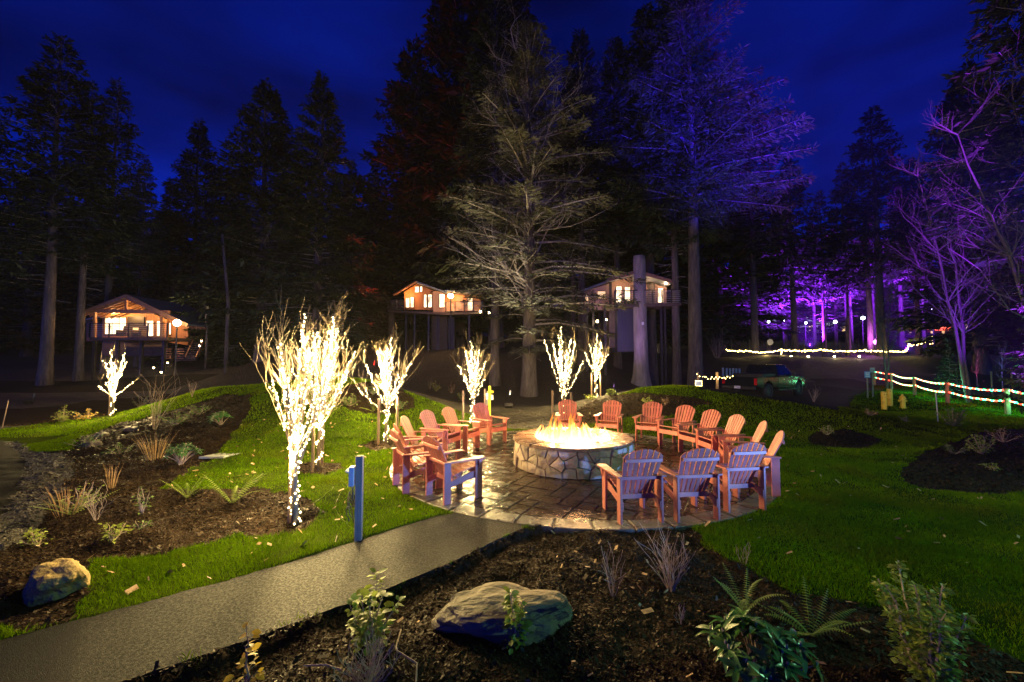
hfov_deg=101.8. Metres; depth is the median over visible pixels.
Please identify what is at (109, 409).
tree stake
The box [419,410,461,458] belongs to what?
adirondack chair
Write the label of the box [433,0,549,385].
conifer
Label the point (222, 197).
conifer
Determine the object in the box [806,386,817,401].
dry shrub
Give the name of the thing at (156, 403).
dry shrub
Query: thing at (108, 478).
dry grass
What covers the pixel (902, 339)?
conifer
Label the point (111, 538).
leafy shrub
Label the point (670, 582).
dry shrub
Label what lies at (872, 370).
sign
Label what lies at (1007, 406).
fence post
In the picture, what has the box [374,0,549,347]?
conifer
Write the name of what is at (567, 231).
conifer
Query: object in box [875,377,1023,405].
rope light
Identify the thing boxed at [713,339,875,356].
court fence
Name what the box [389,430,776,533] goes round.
patio
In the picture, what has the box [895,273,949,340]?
conifer
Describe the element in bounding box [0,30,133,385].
conifer
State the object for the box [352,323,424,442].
bare tree
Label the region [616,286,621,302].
window
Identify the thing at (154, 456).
dry grass
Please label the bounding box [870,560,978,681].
leafy shrub
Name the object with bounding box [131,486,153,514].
leafy shrub
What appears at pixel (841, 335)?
conifer
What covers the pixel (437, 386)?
leafy shrub
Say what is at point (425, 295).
window
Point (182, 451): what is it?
rhododendron
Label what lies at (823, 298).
conifer
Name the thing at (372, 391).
leafy shrub
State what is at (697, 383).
sign
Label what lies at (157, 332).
glass door
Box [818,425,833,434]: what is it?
leafy shrub
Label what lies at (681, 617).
dry shrub
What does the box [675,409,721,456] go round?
adirondack chair
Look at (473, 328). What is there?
conifer
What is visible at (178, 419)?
leafy shrub
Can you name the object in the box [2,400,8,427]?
marker stick
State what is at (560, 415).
adirondack chair
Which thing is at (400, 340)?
conifer
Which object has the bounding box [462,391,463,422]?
tree stake
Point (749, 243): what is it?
conifer
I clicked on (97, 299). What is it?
conifer
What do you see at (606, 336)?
lamp
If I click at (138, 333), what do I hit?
deck chair
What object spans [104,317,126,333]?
window
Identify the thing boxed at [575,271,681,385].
cabin
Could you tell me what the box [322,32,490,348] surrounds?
conifer
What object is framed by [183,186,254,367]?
conifer
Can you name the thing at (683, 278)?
conifer
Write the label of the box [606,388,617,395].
leafy shrub
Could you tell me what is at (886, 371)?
bare tree
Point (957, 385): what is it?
rope light
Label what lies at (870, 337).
bare tree
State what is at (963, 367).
bare tree
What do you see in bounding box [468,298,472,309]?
window
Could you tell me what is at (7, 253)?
conifer
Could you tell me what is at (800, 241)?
conifer
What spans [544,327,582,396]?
string lights
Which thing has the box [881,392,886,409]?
bollard
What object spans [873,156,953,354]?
conifer
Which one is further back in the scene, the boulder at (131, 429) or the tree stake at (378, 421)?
the boulder at (131, 429)
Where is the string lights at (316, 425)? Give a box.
[291,317,355,462]
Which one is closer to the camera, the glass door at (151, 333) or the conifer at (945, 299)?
the glass door at (151, 333)
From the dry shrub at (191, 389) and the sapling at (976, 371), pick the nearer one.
the dry shrub at (191, 389)
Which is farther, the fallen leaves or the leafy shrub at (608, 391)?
the leafy shrub at (608, 391)
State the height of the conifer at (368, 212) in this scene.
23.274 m
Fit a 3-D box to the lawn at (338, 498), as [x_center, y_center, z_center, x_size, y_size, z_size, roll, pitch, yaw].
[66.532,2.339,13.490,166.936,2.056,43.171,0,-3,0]
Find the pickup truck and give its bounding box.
[722,364,805,395]
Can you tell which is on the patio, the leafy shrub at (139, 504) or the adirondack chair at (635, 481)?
the adirondack chair at (635, 481)
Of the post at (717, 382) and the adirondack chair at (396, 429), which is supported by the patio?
the adirondack chair at (396, 429)
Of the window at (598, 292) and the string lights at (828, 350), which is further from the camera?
the string lights at (828, 350)
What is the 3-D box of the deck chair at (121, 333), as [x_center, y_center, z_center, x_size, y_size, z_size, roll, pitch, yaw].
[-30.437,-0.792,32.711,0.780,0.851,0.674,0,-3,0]
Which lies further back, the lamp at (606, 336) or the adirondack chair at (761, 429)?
the lamp at (606, 336)
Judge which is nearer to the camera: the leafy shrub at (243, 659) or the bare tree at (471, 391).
the leafy shrub at (243, 659)
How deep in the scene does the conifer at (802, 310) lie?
66.67 m
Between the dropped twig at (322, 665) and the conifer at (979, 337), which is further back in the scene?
the conifer at (979, 337)
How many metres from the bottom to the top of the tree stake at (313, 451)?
1.167 m
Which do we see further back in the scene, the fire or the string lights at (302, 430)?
the fire
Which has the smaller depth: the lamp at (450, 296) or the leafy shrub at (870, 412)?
the leafy shrub at (870, 412)
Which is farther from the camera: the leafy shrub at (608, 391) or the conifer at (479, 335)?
the conifer at (479, 335)
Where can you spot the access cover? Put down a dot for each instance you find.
(222, 455)
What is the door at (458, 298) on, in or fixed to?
in the cabin at (420, 296)
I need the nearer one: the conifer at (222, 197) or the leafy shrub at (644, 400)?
the leafy shrub at (644, 400)
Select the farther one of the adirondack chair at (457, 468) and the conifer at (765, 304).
the conifer at (765, 304)
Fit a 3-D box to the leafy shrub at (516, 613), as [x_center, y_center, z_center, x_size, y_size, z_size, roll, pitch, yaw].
[0.015,2.235,3.380,0.277,0.495,0.296,2,-4,-41]
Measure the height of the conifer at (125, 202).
25.751 m
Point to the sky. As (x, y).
(178, 61)
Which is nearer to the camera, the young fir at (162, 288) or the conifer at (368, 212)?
the young fir at (162, 288)
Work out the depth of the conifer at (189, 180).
45.79 m
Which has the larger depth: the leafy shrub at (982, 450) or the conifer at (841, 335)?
the conifer at (841, 335)
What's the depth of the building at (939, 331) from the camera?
78.15 m
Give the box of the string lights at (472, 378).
[457,341,484,422]
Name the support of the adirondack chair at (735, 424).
on the patio
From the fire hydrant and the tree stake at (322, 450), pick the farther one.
the fire hydrant
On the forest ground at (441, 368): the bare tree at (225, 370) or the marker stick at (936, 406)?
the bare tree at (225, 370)
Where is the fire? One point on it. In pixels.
(570, 435)
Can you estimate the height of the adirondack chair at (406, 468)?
1.069 m
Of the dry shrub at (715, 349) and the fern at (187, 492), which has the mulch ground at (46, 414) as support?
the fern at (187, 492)
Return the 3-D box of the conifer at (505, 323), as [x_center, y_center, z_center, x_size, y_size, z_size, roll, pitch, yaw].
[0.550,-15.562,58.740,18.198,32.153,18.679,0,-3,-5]
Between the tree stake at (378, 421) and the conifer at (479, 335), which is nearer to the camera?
the tree stake at (378, 421)
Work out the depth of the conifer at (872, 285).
65.02 m
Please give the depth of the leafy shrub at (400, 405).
13.72 m
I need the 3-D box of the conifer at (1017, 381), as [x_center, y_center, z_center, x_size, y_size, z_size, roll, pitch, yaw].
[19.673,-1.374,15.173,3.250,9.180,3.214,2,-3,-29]
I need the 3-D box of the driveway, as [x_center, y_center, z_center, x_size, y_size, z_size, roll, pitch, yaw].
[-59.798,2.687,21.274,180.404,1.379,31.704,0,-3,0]
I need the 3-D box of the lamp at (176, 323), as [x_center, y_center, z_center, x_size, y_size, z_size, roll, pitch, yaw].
[-24.715,0.538,30.609,0.468,4.237,0.445,0,-3,0]
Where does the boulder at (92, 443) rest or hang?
on the mulch ground at (46, 414)
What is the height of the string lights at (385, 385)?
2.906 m
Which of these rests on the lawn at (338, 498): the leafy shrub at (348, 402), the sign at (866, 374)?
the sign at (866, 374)
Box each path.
[0,441,75,550]
[0,512,522,681]
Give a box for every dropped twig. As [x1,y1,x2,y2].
[303,664,341,669]
[386,629,417,681]
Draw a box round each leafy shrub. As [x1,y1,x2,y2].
[14,527,51,546]
[53,405,70,421]
[62,482,103,508]
[64,434,102,447]
[71,408,97,418]
[98,521,132,543]
[101,442,135,453]
[129,520,152,528]
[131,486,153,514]
[132,396,150,406]
[158,411,192,424]
[185,404,211,414]
[223,622,264,681]
[337,393,357,406]
[345,568,404,655]
[365,384,382,394]
[392,400,407,409]
[432,381,441,390]
[498,586,532,654]
[584,394,596,399]
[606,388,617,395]
[641,397,651,402]
[661,395,669,405]
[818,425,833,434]
[864,408,876,415]
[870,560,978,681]
[935,407,965,426]
[944,444,968,453]
[965,434,995,453]
[979,463,1000,470]
[984,427,1022,441]
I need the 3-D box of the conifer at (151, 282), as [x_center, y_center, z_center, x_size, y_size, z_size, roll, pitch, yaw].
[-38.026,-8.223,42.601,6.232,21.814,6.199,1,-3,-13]
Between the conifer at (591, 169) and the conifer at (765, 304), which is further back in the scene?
the conifer at (765, 304)
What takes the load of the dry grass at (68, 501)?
on the mulch ground at (46, 414)
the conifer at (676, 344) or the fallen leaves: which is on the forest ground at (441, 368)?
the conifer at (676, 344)
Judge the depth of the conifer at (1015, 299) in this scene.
63.27 m
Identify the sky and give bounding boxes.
[0,0,1023,330]
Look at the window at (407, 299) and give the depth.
40.77 m
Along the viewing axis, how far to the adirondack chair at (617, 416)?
12.65 m
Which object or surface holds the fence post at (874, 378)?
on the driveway
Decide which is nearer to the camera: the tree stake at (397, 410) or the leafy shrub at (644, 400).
the tree stake at (397, 410)
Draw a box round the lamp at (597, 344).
[596,320,597,373]
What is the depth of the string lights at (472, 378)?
14.07 m
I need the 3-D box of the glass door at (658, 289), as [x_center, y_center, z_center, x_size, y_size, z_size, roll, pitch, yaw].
[11.829,-3.640,33.148,0.464,1.175,0.100,0,-3,0]
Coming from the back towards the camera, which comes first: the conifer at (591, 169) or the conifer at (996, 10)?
the conifer at (591, 169)
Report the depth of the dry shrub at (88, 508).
5.84 m
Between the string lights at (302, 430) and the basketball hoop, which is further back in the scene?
the basketball hoop
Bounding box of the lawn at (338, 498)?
[0,378,1023,667]
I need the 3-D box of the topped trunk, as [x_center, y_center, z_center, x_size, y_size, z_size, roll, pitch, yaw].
[9.624,-1.383,31.121,1.782,10.034,1.757,-2,-3,38]
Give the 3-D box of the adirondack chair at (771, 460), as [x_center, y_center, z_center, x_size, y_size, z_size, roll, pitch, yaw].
[4.358,2.114,7.433,0.866,1.069,0.819,-1,-3,24]
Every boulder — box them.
[22,558,89,606]
[81,441,102,447]
[93,432,109,437]
[122,426,138,431]
[431,581,572,646]
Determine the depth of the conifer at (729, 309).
59.13 m
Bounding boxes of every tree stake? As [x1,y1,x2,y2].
[108,385,111,416]
[287,449,291,522]
[311,426,314,471]
[321,426,323,465]
[377,398,379,443]
[396,396,398,425]
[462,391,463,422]
[484,389,485,414]
[551,391,553,417]
[990,371,993,393]
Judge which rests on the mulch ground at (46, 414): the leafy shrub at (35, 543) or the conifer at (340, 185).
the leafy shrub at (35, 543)
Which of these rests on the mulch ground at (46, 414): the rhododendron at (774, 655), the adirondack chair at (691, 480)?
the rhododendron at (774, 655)
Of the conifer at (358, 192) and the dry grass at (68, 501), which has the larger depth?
the conifer at (358, 192)
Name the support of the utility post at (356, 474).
on the lawn at (338, 498)
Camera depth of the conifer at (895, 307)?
70.50 m
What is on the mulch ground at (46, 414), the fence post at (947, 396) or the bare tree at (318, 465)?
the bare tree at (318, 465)
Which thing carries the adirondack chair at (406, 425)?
on the patio
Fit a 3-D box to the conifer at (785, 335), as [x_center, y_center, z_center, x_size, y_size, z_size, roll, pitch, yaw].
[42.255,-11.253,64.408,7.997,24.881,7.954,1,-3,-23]
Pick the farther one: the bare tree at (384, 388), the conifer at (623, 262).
the conifer at (623, 262)
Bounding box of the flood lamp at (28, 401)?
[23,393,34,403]
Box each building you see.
[799,321,844,332]
[905,325,968,336]
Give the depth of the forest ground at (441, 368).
33.58 m
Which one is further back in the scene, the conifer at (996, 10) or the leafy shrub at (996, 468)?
the conifer at (996, 10)
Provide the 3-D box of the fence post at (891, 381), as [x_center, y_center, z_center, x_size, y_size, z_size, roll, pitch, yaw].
[29.690,3.229,32.548,0.185,1.449,0.187,0,-3,0]
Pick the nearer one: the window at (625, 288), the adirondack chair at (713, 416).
the adirondack chair at (713, 416)
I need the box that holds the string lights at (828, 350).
[726,343,932,352]
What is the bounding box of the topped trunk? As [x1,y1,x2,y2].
[631,255,651,386]
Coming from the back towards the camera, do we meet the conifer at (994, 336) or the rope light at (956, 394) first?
the conifer at (994, 336)
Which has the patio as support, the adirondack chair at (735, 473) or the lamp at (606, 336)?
the adirondack chair at (735, 473)
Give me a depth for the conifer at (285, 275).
52.22 m
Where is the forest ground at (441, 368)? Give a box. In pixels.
[0,332,1023,428]
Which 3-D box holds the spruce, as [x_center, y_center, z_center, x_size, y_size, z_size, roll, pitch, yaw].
[1.276,-8.620,25.317,12.726,23.978,13.210,1,-3,-23]
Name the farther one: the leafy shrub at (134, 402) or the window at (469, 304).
the window at (469, 304)
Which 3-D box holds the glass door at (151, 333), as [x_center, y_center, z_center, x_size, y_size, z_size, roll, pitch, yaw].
[-29.612,-1.029,34.026,0.683,1.289,0.100,0,-3,0]
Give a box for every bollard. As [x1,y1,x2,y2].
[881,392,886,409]
[886,389,892,405]
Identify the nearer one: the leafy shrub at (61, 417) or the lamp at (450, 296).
the leafy shrub at (61, 417)
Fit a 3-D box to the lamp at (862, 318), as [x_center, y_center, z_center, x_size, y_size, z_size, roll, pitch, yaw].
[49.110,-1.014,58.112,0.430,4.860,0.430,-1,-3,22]
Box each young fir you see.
[143,266,208,365]
[934,337,964,398]
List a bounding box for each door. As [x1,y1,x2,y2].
[146,321,153,335]
[156,321,159,335]
[457,297,462,310]
[657,288,662,302]
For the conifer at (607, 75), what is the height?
29.664 m
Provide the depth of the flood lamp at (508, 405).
17.89 m
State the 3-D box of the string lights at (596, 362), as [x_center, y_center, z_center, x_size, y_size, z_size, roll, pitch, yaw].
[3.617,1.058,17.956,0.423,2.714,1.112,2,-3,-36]
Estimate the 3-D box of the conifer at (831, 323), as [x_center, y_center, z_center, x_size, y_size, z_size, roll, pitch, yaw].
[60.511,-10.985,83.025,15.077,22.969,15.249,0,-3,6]
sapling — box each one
[971,347,985,386]
[992,339,1013,392]
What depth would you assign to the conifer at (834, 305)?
67.50 m
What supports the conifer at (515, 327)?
on the forest ground at (441, 368)
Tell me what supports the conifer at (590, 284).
on the forest ground at (441, 368)
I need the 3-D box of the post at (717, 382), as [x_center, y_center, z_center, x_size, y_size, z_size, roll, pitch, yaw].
[11.078,2.543,22.455,0.120,1.729,0.070,0,-3,0]
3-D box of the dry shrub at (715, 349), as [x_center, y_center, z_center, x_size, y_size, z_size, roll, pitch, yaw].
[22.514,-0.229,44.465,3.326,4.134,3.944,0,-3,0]
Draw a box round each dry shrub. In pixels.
[77,482,118,520]
[134,369,179,430]
[166,343,174,367]
[187,381,195,396]
[330,619,400,681]
[598,542,625,597]
[634,517,695,591]
[674,605,685,623]
[705,324,733,357]
[736,543,750,563]
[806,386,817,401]
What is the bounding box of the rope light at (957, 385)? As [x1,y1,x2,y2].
[876,372,1023,393]
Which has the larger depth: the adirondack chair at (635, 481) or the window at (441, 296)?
the window at (441, 296)
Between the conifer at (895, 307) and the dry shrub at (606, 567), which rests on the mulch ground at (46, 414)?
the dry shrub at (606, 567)
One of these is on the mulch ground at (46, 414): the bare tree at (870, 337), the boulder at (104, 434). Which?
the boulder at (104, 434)
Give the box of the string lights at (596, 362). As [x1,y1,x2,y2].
[585,338,608,395]
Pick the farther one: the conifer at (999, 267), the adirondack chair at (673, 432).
the conifer at (999, 267)
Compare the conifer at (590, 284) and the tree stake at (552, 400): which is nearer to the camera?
the tree stake at (552, 400)
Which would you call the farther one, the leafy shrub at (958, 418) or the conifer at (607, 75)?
the conifer at (607, 75)
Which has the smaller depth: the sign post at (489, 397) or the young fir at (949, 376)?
the sign post at (489, 397)
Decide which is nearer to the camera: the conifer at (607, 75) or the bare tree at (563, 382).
the bare tree at (563, 382)
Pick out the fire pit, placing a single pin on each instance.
(533, 454)
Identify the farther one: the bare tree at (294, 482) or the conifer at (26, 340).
the conifer at (26, 340)
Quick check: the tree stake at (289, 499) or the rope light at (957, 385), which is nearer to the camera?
the tree stake at (289, 499)
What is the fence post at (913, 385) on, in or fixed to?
on the lawn at (338, 498)
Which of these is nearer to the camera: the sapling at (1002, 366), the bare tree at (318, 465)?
the bare tree at (318, 465)
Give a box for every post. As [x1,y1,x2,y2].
[345,455,363,541]
[486,386,493,415]
[715,372,718,388]
[873,371,875,384]
[890,373,892,388]
[912,377,916,394]
[945,382,949,402]
[1004,388,1010,414]
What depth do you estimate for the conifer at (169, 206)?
50.16 m
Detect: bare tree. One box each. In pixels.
[99,346,137,415]
[201,284,208,368]
[221,234,229,373]
[239,290,353,525]
[284,293,362,470]
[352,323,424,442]
[457,332,494,423]
[542,325,591,408]
[577,324,609,396]
[851,248,920,388]
[864,209,873,354]
[873,132,1023,402]
[915,31,1023,316]
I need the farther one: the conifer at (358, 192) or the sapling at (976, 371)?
the conifer at (358, 192)
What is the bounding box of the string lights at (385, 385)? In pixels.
[358,338,411,440]
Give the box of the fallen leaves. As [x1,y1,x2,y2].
[88,409,1023,681]
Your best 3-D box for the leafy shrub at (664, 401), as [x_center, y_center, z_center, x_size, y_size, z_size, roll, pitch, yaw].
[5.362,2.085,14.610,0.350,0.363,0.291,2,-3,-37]
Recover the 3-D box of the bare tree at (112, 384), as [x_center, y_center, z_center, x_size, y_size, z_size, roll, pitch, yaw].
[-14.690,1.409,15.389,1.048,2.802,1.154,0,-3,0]
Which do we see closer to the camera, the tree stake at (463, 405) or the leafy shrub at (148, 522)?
the leafy shrub at (148, 522)
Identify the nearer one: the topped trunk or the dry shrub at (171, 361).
the topped trunk
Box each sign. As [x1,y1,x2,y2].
[695,380,701,385]
[864,371,869,397]
[870,368,874,396]
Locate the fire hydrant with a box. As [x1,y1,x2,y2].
[898,394,906,408]
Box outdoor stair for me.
[166,339,204,360]
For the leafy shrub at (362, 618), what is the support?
on the mulch ground at (46, 414)
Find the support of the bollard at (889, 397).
on the lawn at (338, 498)
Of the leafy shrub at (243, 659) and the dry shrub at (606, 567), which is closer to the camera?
the leafy shrub at (243, 659)
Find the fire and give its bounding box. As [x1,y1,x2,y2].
[535,414,610,443]
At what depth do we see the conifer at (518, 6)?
43.64 m
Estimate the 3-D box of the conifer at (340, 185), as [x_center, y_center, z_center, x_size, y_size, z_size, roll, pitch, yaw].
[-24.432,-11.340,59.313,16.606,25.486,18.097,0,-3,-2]
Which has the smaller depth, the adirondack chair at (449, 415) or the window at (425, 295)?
the adirondack chair at (449, 415)
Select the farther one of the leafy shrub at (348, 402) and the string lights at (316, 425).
the leafy shrub at (348, 402)
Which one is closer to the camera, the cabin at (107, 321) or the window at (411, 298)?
the cabin at (107, 321)
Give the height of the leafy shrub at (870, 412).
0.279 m
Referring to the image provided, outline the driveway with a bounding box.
[0,374,881,514]
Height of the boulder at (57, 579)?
0.456 m
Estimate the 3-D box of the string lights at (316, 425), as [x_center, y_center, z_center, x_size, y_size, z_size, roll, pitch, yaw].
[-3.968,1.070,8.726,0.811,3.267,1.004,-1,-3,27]
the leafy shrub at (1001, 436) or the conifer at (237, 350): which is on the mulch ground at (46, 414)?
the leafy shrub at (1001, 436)
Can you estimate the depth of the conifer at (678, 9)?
28.30 m
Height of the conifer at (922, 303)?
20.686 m
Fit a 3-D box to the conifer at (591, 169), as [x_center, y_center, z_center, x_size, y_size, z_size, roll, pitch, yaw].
[5.237,-11.867,33.654,8.952,28.002,9.000,-3,-4,44]
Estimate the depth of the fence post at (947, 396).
22.60 m
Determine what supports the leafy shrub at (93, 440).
on the mulch ground at (46, 414)
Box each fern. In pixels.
[31,485,119,514]
[161,476,213,497]
[202,473,266,502]
[713,563,788,611]
[749,577,870,637]
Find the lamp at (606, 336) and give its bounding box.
[606,319,606,355]
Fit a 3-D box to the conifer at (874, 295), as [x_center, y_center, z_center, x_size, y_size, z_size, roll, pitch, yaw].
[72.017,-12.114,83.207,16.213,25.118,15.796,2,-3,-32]
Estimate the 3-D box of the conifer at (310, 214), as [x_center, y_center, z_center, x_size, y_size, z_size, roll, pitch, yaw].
[-15.727,-10.111,33.518,12.054,24.123,11.061,1,-3,-13]
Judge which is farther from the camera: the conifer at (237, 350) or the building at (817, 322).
the building at (817, 322)
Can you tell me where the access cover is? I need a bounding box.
[199,453,238,458]
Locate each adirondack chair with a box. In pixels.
[389,429,444,493]
[393,423,442,473]
[400,415,443,463]
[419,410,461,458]
[422,435,485,504]
[441,407,481,452]
[471,403,508,444]
[555,399,582,426]
[593,400,623,432]
[597,449,666,524]
[632,402,664,442]
[650,448,722,522]
[655,405,696,446]
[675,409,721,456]
[695,414,745,462]
[699,442,768,512]
[718,420,767,463]
[727,430,784,496]
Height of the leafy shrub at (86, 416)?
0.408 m
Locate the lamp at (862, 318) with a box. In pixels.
[861,317,864,349]
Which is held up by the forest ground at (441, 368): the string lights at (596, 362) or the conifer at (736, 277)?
the conifer at (736, 277)
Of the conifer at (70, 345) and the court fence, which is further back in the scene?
the conifer at (70, 345)
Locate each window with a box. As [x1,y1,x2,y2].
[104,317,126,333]
[169,323,171,334]
[406,298,409,307]
[410,297,413,307]
[424,294,426,307]
[428,294,431,307]
[439,294,444,307]
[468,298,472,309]
[597,291,605,298]
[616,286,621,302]
[624,287,629,300]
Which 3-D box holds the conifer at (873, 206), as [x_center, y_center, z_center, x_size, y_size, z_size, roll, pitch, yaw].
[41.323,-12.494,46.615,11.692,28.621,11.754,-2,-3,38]
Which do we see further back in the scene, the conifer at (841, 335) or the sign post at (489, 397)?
the conifer at (841, 335)
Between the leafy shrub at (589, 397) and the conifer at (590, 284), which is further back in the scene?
the conifer at (590, 284)
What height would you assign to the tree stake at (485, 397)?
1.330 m
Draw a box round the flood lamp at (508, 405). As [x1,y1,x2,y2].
[505,391,512,407]
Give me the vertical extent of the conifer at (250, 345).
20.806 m
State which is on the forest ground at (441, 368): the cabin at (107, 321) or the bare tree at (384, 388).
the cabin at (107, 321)
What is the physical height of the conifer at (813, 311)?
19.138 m
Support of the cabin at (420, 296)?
on the forest ground at (441, 368)
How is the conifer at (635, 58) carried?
on the forest ground at (441, 368)
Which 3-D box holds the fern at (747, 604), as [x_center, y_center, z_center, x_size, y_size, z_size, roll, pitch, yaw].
[2.142,2.325,3.872,0.604,0.345,0.798,0,-3,0]
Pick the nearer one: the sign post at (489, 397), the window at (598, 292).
the sign post at (489, 397)
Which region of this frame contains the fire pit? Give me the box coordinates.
[513,427,634,479]
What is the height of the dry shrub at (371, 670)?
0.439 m
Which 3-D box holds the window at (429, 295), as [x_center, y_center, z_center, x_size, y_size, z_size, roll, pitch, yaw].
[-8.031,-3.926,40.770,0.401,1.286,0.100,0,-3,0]
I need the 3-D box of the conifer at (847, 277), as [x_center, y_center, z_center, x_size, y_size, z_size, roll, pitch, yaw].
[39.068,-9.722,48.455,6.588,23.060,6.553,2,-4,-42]
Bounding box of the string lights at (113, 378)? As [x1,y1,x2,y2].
[98,349,132,415]
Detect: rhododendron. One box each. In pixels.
[161,442,203,464]
[206,411,233,424]
[695,607,827,681]
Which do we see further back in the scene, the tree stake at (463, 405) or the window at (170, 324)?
the window at (170, 324)
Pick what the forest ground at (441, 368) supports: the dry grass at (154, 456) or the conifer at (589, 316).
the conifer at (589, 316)
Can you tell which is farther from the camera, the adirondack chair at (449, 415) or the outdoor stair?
the outdoor stair
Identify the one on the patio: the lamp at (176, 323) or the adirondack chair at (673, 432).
the adirondack chair at (673, 432)
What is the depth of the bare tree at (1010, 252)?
18.43 m
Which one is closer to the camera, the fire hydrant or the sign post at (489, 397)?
the sign post at (489, 397)
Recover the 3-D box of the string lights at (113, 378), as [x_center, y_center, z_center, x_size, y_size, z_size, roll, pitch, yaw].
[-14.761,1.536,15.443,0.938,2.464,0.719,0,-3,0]
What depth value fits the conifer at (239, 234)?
34.01 m
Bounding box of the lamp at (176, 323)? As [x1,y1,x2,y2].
[173,320,180,375]
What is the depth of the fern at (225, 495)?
6.65 m
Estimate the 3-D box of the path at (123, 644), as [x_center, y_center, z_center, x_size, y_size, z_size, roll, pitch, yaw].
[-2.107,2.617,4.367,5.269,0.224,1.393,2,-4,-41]
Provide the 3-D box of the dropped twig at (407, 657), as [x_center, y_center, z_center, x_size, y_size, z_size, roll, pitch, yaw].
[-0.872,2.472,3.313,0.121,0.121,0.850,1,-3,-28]
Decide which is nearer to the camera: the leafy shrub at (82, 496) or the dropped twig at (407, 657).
the dropped twig at (407, 657)
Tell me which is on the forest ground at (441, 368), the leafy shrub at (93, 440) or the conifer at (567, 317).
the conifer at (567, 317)
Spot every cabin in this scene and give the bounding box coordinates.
[85,294,213,379]
[387,281,484,349]
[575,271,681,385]
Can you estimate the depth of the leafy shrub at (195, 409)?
13.58 m
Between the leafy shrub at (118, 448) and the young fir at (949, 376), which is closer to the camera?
the leafy shrub at (118, 448)
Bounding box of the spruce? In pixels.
[424,2,652,396]
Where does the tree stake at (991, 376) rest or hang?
on the forest ground at (441, 368)
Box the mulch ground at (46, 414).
[0,382,1023,681]
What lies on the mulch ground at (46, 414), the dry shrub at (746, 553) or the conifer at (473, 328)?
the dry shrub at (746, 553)
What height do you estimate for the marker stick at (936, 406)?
1.251 m
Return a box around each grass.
[39,479,94,517]
[103,465,122,487]
[135,431,177,460]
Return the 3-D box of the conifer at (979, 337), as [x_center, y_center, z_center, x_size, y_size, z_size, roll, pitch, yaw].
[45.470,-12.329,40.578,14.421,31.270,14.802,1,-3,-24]
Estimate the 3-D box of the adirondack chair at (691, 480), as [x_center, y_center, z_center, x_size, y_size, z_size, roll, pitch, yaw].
[2.627,2.058,6.247,0.819,1.069,0.866,0,-3,-7]
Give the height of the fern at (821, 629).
0.363 m
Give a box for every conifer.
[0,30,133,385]
[0,97,52,291]
[0,170,101,356]
[0,215,101,353]
[23,80,137,380]
[44,77,171,373]
[56,186,149,343]
[100,156,180,366]
[119,177,201,358]
[137,117,242,359]
[167,77,335,362]
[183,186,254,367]
[185,168,252,344]
[203,199,276,357]
[228,69,391,364]
[236,192,326,352]
[290,177,361,342]
[311,163,386,349]
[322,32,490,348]
[332,185,403,345]
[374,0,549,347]
[374,155,504,345]
[377,217,430,342]
[409,0,585,347]
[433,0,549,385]
[466,236,510,343]
[480,258,577,341]
[503,179,594,345]
[534,25,639,366]
[547,71,602,362]
[548,119,620,345]
[551,262,596,337]
[561,137,666,348]
[576,127,712,337]
[585,35,640,368]
[588,133,751,352]
[590,0,819,387]
[601,0,702,384]
[623,0,734,384]
[665,121,816,352]
[701,149,813,346]
[703,80,804,355]
[742,246,785,344]
[746,156,845,355]
[747,224,844,344]
[765,199,807,347]
[781,233,861,341]
[788,223,838,349]
[795,189,856,353]
[815,161,883,355]
[815,222,858,344]
[818,104,956,356]
[818,253,891,341]
[832,227,910,336]
[834,222,874,347]
[856,264,946,344]
[858,211,888,344]
[870,185,911,346]
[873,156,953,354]
[875,57,1023,374]
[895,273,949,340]
[901,215,937,347]
[911,0,1023,310]
[913,230,999,323]
[943,199,969,336]
[965,231,1010,336]
[965,266,1020,340]
[991,273,1023,413]
[994,230,1023,312]
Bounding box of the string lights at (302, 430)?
[268,314,333,524]
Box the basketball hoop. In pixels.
[767,339,772,354]
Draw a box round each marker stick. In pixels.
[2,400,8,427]
[935,393,938,420]
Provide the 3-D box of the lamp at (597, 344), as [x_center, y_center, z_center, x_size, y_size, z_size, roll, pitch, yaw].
[6.380,0.503,31.011,0.166,4.131,0.158,0,-3,0]
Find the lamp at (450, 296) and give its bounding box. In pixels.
[448,294,452,349]
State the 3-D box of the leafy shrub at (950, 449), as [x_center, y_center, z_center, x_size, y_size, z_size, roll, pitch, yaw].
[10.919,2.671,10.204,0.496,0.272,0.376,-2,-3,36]
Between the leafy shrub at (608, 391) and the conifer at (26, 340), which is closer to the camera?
the leafy shrub at (608, 391)
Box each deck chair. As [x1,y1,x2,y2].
[116,327,132,336]
[131,327,146,336]
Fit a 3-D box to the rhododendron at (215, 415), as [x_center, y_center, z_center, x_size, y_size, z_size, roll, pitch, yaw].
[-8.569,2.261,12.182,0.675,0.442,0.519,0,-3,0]
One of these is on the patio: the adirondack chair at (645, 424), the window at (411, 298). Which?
the adirondack chair at (645, 424)

